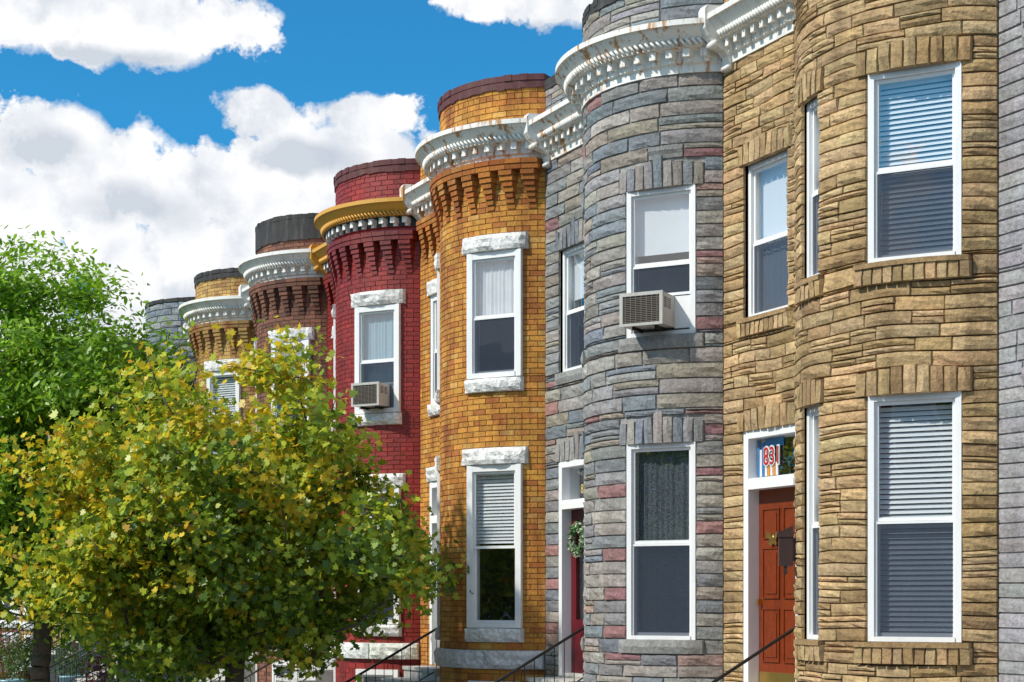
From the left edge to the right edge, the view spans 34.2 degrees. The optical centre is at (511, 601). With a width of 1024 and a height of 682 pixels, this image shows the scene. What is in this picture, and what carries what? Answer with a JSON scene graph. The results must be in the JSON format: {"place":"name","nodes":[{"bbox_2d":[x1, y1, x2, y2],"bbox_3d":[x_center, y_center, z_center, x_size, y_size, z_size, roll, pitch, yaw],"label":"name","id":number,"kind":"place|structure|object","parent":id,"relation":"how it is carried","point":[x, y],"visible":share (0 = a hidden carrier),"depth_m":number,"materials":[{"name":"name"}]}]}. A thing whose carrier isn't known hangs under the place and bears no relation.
{"place":"outdoors","nodes":[
{"label":"outdoors","id":0,"kind":"place"},
{"bbox_2d":[0,630,18,657],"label":"stoop steps","id":1,"kind":"structure","parent":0,"point":[6,644],"depth_m":55.52,"materials":[{"name":"white stone"}]},
{"bbox_2d":[0,644,30,671],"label":"stoop steps","id":2,"kind":"structure","parent":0,"point":[12,660],"depth_m":51.25,"materials":[{"name":"grey stone"}]},
{"bbox_2d":[12,636,71,678],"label":"stoop steps","id":3,"kind":"structure","parent":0,"point":[56,655],"depth_m":47.62,"materials":[{"name":"grey stone"}]},
{"bbox_2d":[18,636,96,679],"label":"stoop handrail","id":4,"kind":"object","parent":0,"point":[53,656],"visible":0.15,"depth_m":43.67,"materials":[{"name":"black metal"}]},
{"bbox_2d":[31,645,105,681],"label":"stoop steps","id":5,"kind":"structure","parent":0,"point":[52,676],"depth_m":43.71,"materials":[{"name":"grey stone"}]},
{"bbox_2d":[75,656,140,681],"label":"stoop steps","id":6,"kind":"structure","parent":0,"point":[122,670],"depth_m":39.85,"materials":[{"name":"grey stone"}]},
{"bbox_2d":[129,662,194,681],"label":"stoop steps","id":7,"kind":"structure","parent":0,"point":[176,680],"depth_m":36.04,"materials":[{"name":"white stone"}]},
{"bbox_2d":[134,661,246,681],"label":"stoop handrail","id":8,"kind":"object","parent":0,"point":[179,668],"visible":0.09,"depth_m":32.03,"materials":[{"name":"black metal"}]},
{"bbox_2d":[199,652,256,681],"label":"stoop steps","id":9,"kind":"structure","parent":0,"point":[246,672],"depth_m":32.29,"materials":[{"name":"white stone"}]},
{"bbox_2d":[244,643,330,681],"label":"stoop handrail","id":10,"kind":"object","parent":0,"point":[260,668],"visible":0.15,"depth_m":27.95,"materials":[{"name":"metal"}]},
{"bbox_2d":[0,0,592,347],"label":"sky","id":11,"kind":"structure","parent":0,"point":[159,135],"materials":[{"name":"blue"}]},
{"bbox_2d":[276,658,335,681],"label":"stoop steps","id":12,"kind":"structure","parent":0,"point":[327,676],"depth_m":28.46,"materials":[{"name":"white stone"}]},
{"bbox_2d":[345,626,440,681],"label":"stoop handrail","id":13,"kind":"object","parent":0,"point":[394,653],"visible":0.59,"depth_m":24.38,"materials":[{"name":"metal"}]},
{"bbox_2d":[382,665,439,681],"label":"stoop steps","id":14,"kind":"structure","parent":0,"point":[426,670],"depth_m":25.04,"materials":[{"name":"white stone"}]},
{"bbox_2d":[495,626,583,681],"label":"stoop handrail","id":15,"kind":"object","parent":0,"point":[539,655],"visible":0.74,"depth_m":20.57,"materials":[{"name":"metal"}]},
{"bbox_2d":[711,626,795,681],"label":"stoop handrail","id":16,"kind":"object","parent":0,"point":[755,654],"depth_m":16.74,"materials":[{"name":"black metal"}]},
{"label":"sidewalk","id":17,"kind":"structure","parent":0,"visible":0},
{"bbox_2d":[0,617,18,641],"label":"stoop handrail","id":18,"kind":"object","parent":17,"relation":"on","point":[9,625],"visible":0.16,"depth_m":55.50,"materials":[{"name":"white metal"}]},
{"bbox_2d":[0,597,18,638],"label":"walls","id":19,"kind":"structure","parent":17,"relation":"on","point":[8,628],"depth_m":57.44,"materials":[{"name":"brown brick"}]},
{"bbox_2d":[0,612,18,627],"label":"stone trim and coping","id":20,"kind":"structure","parent":19,"relation":"attached to","point":[7,625],"depth_m":57.27,"materials":[{"name":"stone"}]},
{"bbox_2d":[2,593,18,640],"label":"windows","id":21,"kind":"structure","parent":19,"relation":"attached to","point":[6,604],"depth_m":57.54,"materials":[{"name":"white paint"}]},
{"bbox_2d":[0,624,29,678],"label":"potted plant","id":22,"kind":"object","parent":17,"relation":"on","point":[1,661],"visible":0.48,"depth_m":42.95,"materials":[{"name":"green plant"}]},
{"bbox_2d":[0,626,32,681],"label":"potted plant","id":23,"kind":"object","parent":17,"relation":"on","point":[9,664],"visible":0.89,"depth_m":39.23,"materials":[{"name":"green plant"}]},
{"bbox_2d":[0,621,32,651],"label":"stoop handrail","id":24,"kind":"object","parent":17,"relation":"on","point":[17,632],"visible":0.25,"depth_m":52.23,"materials":[{"name":"white metal"}]},
{"bbox_2d":[4,623,31,669],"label":"potted plant","id":25,"kind":"object","parent":17,"relation":"on","point":[21,637],"visible":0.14,"depth_m":48.82,"materials":[{"name":"green plant"}]},
{"bbox_2d":[19,600,31,643],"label":"walls","id":26,"kind":"structure","parent":17,"relation":"on","point":[23,620],"depth_m":53.87,"materials":[{"name":"yellow brick"}]},
{"bbox_2d":[16,612,33,629],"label":"stone trim and coping","id":27,"kind":"structure","parent":26,"relation":"attached to","point":[24,623],"depth_m":53.62,"materials":[{"name":"stone"}]},
{"bbox_2d":[5,625,52,680],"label":"potted plant","id":28,"kind":"object","parent":17,"relation":"on","point":[28,650],"visible":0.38,"depth_m":44.86,"materials":[{"name":"green plant"}]},
{"bbox_2d":[0,337,59,636],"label":"green street tree","id":29,"kind":"object","parent":17,"relation":"on","point":[9,609],"visible":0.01,"depth_m":44.37,"materials":[{"name":"green plant"}]},
{"bbox_2d":[4,627,61,670],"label":"stoop handrail","id":30,"kind":"object","parent":17,"relation":"on","point":[32,643],"visible":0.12,"depth_m":47.62,"materials":[{"name":"black metal"}]},
{"bbox_2d":[52,617,71,646],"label":"walls","id":31,"kind":"structure","parent":17,"relation":"on","point":[56,635],"depth_m":49.63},
{"bbox_2d":[50,635,105,681],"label":"potted plant","id":32,"kind":"object","parent":17,"relation":"on","point":[67,677],"visible":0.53,"depth_m":41.27,"materials":[{"name":"green plant"}]},
{"bbox_2d":[49,641,112,681],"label":"stoop handrail","id":33,"kind":"object","parent":17,"relation":"on","point":[78,658],"visible":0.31,"depth_m":39.51,"materials":[{"name":"black metal"}]},
{"bbox_2d":[72,609,89,657],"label":"walls","id":34,"kind":"structure","parent":17,"relation":"on","point":[73,644],"depth_m":46.25,"materials":[{"name":"red brick"}]},
{"bbox_2d":[0,224,197,681],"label":"green street tree","id":35,"kind":"object","parent":17,"relation":"on","point":[41,372],"visible":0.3,"depth_m":33.84,"materials":[{"name":"green plant"}]},
{"bbox_2d":[70,637,136,681],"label":"potted plant","id":36,"kind":"object","parent":17,"relation":"on","point":[101,669],"visible":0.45,"depth_m":37.52,"materials":[{"name":"green plant"}]},
{"bbox_2d":[86,657,151,681],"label":"stoop handrail","id":37,"kind":"object","parent":17,"relation":"on","point":[98,677],"visible":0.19,"depth_m":36.33,"materials":[{"name":"black metal"}]},
{"bbox_2d":[103,646,156,681],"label":"potted plant","id":38,"kind":"object","parent":17,"relation":"on","point":[129,676],"visible":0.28,"depth_m":33.31,"materials":[{"name":"green plant"}]},
{"bbox_2d":[145,301,194,662],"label":"walls","id":39,"kind":"structure","parent":17,"relation":"on","point":[168,311],"depth_m":37.94,"materials":[{"name":"grey stone"}]},
{"bbox_2d":[145,297,194,308],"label":"stone trim and coping","id":40,"kind":"structure","parent":39,"relation":"attached to","point":[151,303],"depth_m":37.91,"materials":[{"name":"grey stone"}]},
{"bbox_2d":[188,276,255,677],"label":"walls","id":41,"kind":"structure","parent":17,"relation":"on","point":[204,337],"depth_m":34.04,"materials":[{"name":"yellow brick"}]},
{"bbox_2d":[178,295,252,342],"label":"cornice","id":42,"kind":"structure","parent":41,"relation":"attached to","point":[212,309],"depth_m":33.95,"materials":[{"name":"paint"}]},
{"bbox_2d":[195,371,240,677],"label":"windows","id":43,"kind":"structure","parent":41,"relation":"attached to","point":[230,388],"depth_m":34.19,"materials":[{"name":"white paint"}]},
{"bbox_2d":[193,267,242,377],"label":"stone trim and coping","id":44,"kind":"structure","parent":41,"relation":"attached to","point":[211,366],"depth_m":34.12,"materials":[{"name":"stone"}]},
{"bbox_2d":[0,315,473,681],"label":"maple tree","id":45,"kind":"object","parent":17,"relation":"on","point":[181,553],"visible":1,"depth_m":20.81,"materials":[{"name":"green plant"}]},
{"bbox_2d":[249,238,327,681],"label":"walls","id":46,"kind":"structure","parent":17,"relation":"on","point":[294,302],"depth_m":30.15,"materials":[{"name":"brown brick"}]},
{"bbox_2d":[238,249,323,311],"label":"cornice","id":47,"kind":"structure","parent":46,"relation":"attached to","point":[253,270],"depth_m":30.14,"materials":[{"name":"paint"}]},
{"bbox_2d":[255,340,310,681],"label":"windows","id":48,"kind":"structure","parent":46,"relation":"attached to","point":[278,407],"depth_m":30.36,"materials":[{"name":"white paint"}]},
{"bbox_2d":[254,213,325,651],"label":"stone trim and coping","id":49,"kind":"structure","parent":46,"relation":"attached to","point":[284,228],"depth_m":30.17,"materials":[{"name":"stone"}]},
{"bbox_2d":[323,170,420,681],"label":"walls","id":50,"kind":"structure","parent":17,"relation":"on","point":[374,261],"depth_m":26.23,"materials":[{"name":"red brick"}]},
{"bbox_2d":[309,197,417,275],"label":"cornice","id":51,"kind":"structure","parent":50,"relation":"attached to","point":[333,223],"depth_m":26.28,"materials":[{"name":"yellow paint"}]},
{"bbox_2d":[333,303,400,681],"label":"windows","id":52,"kind":"structure","parent":50,"relation":"attached to","point":[377,343],"depth_m":26.42,"materials":[{"name":"white paint"}]},
{"bbox_2d":[351,381,393,409],"bbox_3d":[-2.192,-3.245,26.223,0.710,0.430,0.410,0,0,28],"label":"window air conditioner","id":53,"kind":"object","parent":52,"relation":"attached to","point":[377,395],"depth_m":26.08,"materials":[{"name":"metal"}]},
{"bbox_2d":[330,158,419,659],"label":"stone trim and coping","id":54,"kind":"structure","parent":50,"relation":"attached to","point":[376,650],"depth_m":26.20,"materials":[{"name":"stone"}]},
{"bbox_2d":[416,87,545,681],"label":"walls","id":55,"kind":"structure","parent":17,"relation":"on","point":[504,195],"depth_m":22.55,"materials":[{"name":"orange brick"}]},
{"bbox_2d":[430,481,440,664],"bbox_3d":[-0.923,-0.420,25.371,0.335,2.840,1.040,0,0,-26],"label":"front door","id":56,"kind":"structure","parent":55,"relation":"attached to","point":[433,529],"depth_m":25.71,"materials":[{"name":"white paint"}]},
{"bbox_2d":[400,118,542,228],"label":"cornice","id":57,"kind":"structure","parent":55,"relation":"attached to","point":[436,154],"depth_m":22.50,"materials":[{"name":"paint"}]},
{"bbox_2d":[431,248,522,681],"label":"windows","id":58,"kind":"structure","parent":55,"relation":"attached to","point":[495,492],"depth_m":22.61,"materials":[{"name":"white paint"}]},
{"bbox_2d":[426,73,549,669],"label":"stone trim and coping","id":59,"kind":"structure","parent":55,"relation":"attached to","point":[484,659],"depth_m":22.39,"materials":[{"name":"stone"}]},
{"bbox_2d":[526,677,582,681],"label":"stoop steps","id":60,"kind":"structure","parent":17,"relation":"on","point":[547,679],"depth_m":21.45,"materials":[{"name":"white stone"}]},
{"bbox_2d":[560,242,582,372],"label":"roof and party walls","id":61,"kind":"structure","parent":17,"relation":"on","point":[561,311],"depth_m":24.66,"materials":[{"name":"brown brick"}]},
{"bbox_2d":[545,0,724,681],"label":"walls","id":62,"kind":"structure","parent":17,"relation":"on","point":[612,397],"depth_m":18.80,"materials":[{"name":"grey stone"}]},
{"bbox_2d":[559,458,583,676],"bbox_3d":[0.971,-0.420,21.489,0.335,2.840,1.040,0,0,-26],"label":"front door","id":63,"kind":"structure","parent":62,"relation":"attached to","point":[571,567],"depth_m":21.84,"materials":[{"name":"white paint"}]},
{"bbox_2d":[567,521,583,557],"bbox_3d":[0.855,-0.800,21.545,0.160,0.498,0.490,0,0,-26],"label":"door wreath","id":64,"kind":"object","parent":63,"relation":"attached to","point":[574,549],"depth_m":21.52,"materials":[{"name":"green plant"}]},
{"bbox_2d":[544,0,616,90],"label":"stone trim and coping","id":65,"kind":"structure","parent":62,"relation":"attached to","point":[589,10],"depth_m":19.43,"materials":[{"name":"grey stone"}]},
{"bbox_2d":[523,17,721,168],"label":"cornice","id":66,"kind":"structure","parent":62,"relation":"attached to","point":[587,71],"depth_m":18.75,"materials":[{"name":"paint"}]},
{"bbox_2d":[563,184,695,639],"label":"windows","id":67,"kind":"structure","parent":62,"relation":"attached to","point":[661,478],"depth_m":19.20,"materials":[{"name":"white paint"}]},
{"bbox_2d":[619,290,690,332],"bbox_3d":[1.595,-3.225,18.457,0.710,0.430,0.410,0,0,28],"label":"window air conditioner","id":68,"kind":"object","parent":67,"relation":"attached to","point":[660,310],"depth_m":18.39,"materials":[{"name":"metal"}]},
{"bbox_2d":[646,96,817,639],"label":"roof and party walls","id":69,"kind":"structure","parent":17,"relation":"on","point":[747,238],"depth_m":18.54,"materials":[{"name":"brown brick"}]},
{"bbox_2d":[723,0,998,681],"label":"walls","id":70,"kind":"structure","parent":17,"relation":"on","point":[845,334],"depth_m":15.02,"materials":[{"name":"beige stone"}]},
{"bbox_2d":[698,0,794,72],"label":"cornice","id":71,"kind":"structure","parent":70,"relation":"attached to","point":[732,31],"depth_m":17.73,"materials":[{"name":"paint"}]},
{"bbox_2d":[743,424,796,681],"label":"front door","id":72,"kind":"structure","parent":70,"relation":"attached to","point":[769,614],"depth_m":17.82,"materials":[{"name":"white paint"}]},
{"bbox_2d":[757,436,783,476],"bbox_3d":[2.761,-1.540,17.744,0.010,0.400,0.480,0,0,-26],"label":"stained glass transom","id":73,"kind":"object","parent":72,"relation":"attached to","point":[763,470],"visible":0.99,"depth_m":17.80,"materials":[{"name":"multicoloured glass"}]},
{"bbox_2d":[763,446,777,464],"bbox_3d":[2.756,-1.552,17.704,0.004,0.189,0.274,0,0,-26],"label":"house number","id":74,"kind":"object","parent":72,"relation":"attached to","point":[766,455],"visible":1,"depth_m":17.74,"materials":[{"name":"red paint"}]},
{"bbox_2d":[763,444,779,465],"bbox_3d":[2.762,-1.552,17.707,0.004,0.221,0.300,0,0,-26],"label":"number outline","id":75,"kind":"object","parent":72,"relation":"attached to","point":[769,450],"visible":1,"depth_m":17.70,"materials":[{"name":"white paint"}]},
{"bbox_2d":[766,532,776,545],"bbox_3d":[2.776,-0.665,17.696,0.030,0.150,0.220,0,0,-26],"label":"butterfly ornament","id":76,"kind":"object","parent":72,"relation":"attached to","point":[772,540],"visible":0.98,"depth_m":17.73,"materials":[{"name":"gold metal"}]},
{"bbox_2d":[776,526,798,574],"bbox_3d":[2.671,-0.495,16.138,0.220,0.470,0.200,0,0,7],"label":"mailbox","id":77,"kind":"object","parent":70,"relation":"attached to","point":[787,542],"visible":0.95,"depth_m":16.05,"materials":[{"name":"brown paint"}]},
{"bbox_2d":[748,61,961,641],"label":"windows","id":78,"kind":"structure","parent":70,"relation":"attached to","point":[914,440],"depth_m":14.89,"materials":[{"name":"white glass"}]},
{"bbox_2d":[999,0,1023,681],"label":"walls","id":79,"kind":"structure","parent":17,"relation":"on","point":[1011,340],"depth_m":14.34,"materials":[{"name":"grey stone"}]},
{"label":"walls","id":80,"kind":"object","parent":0,"visible":0},
{"bbox_2d":[109,339,145,637],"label":"stone trim and coping","id":81,"kind":"structure","parent":80,"relation":"attached to","point":[138,354],"depth_m":41.70,"materials":[{"name":"stone"}]}
]}

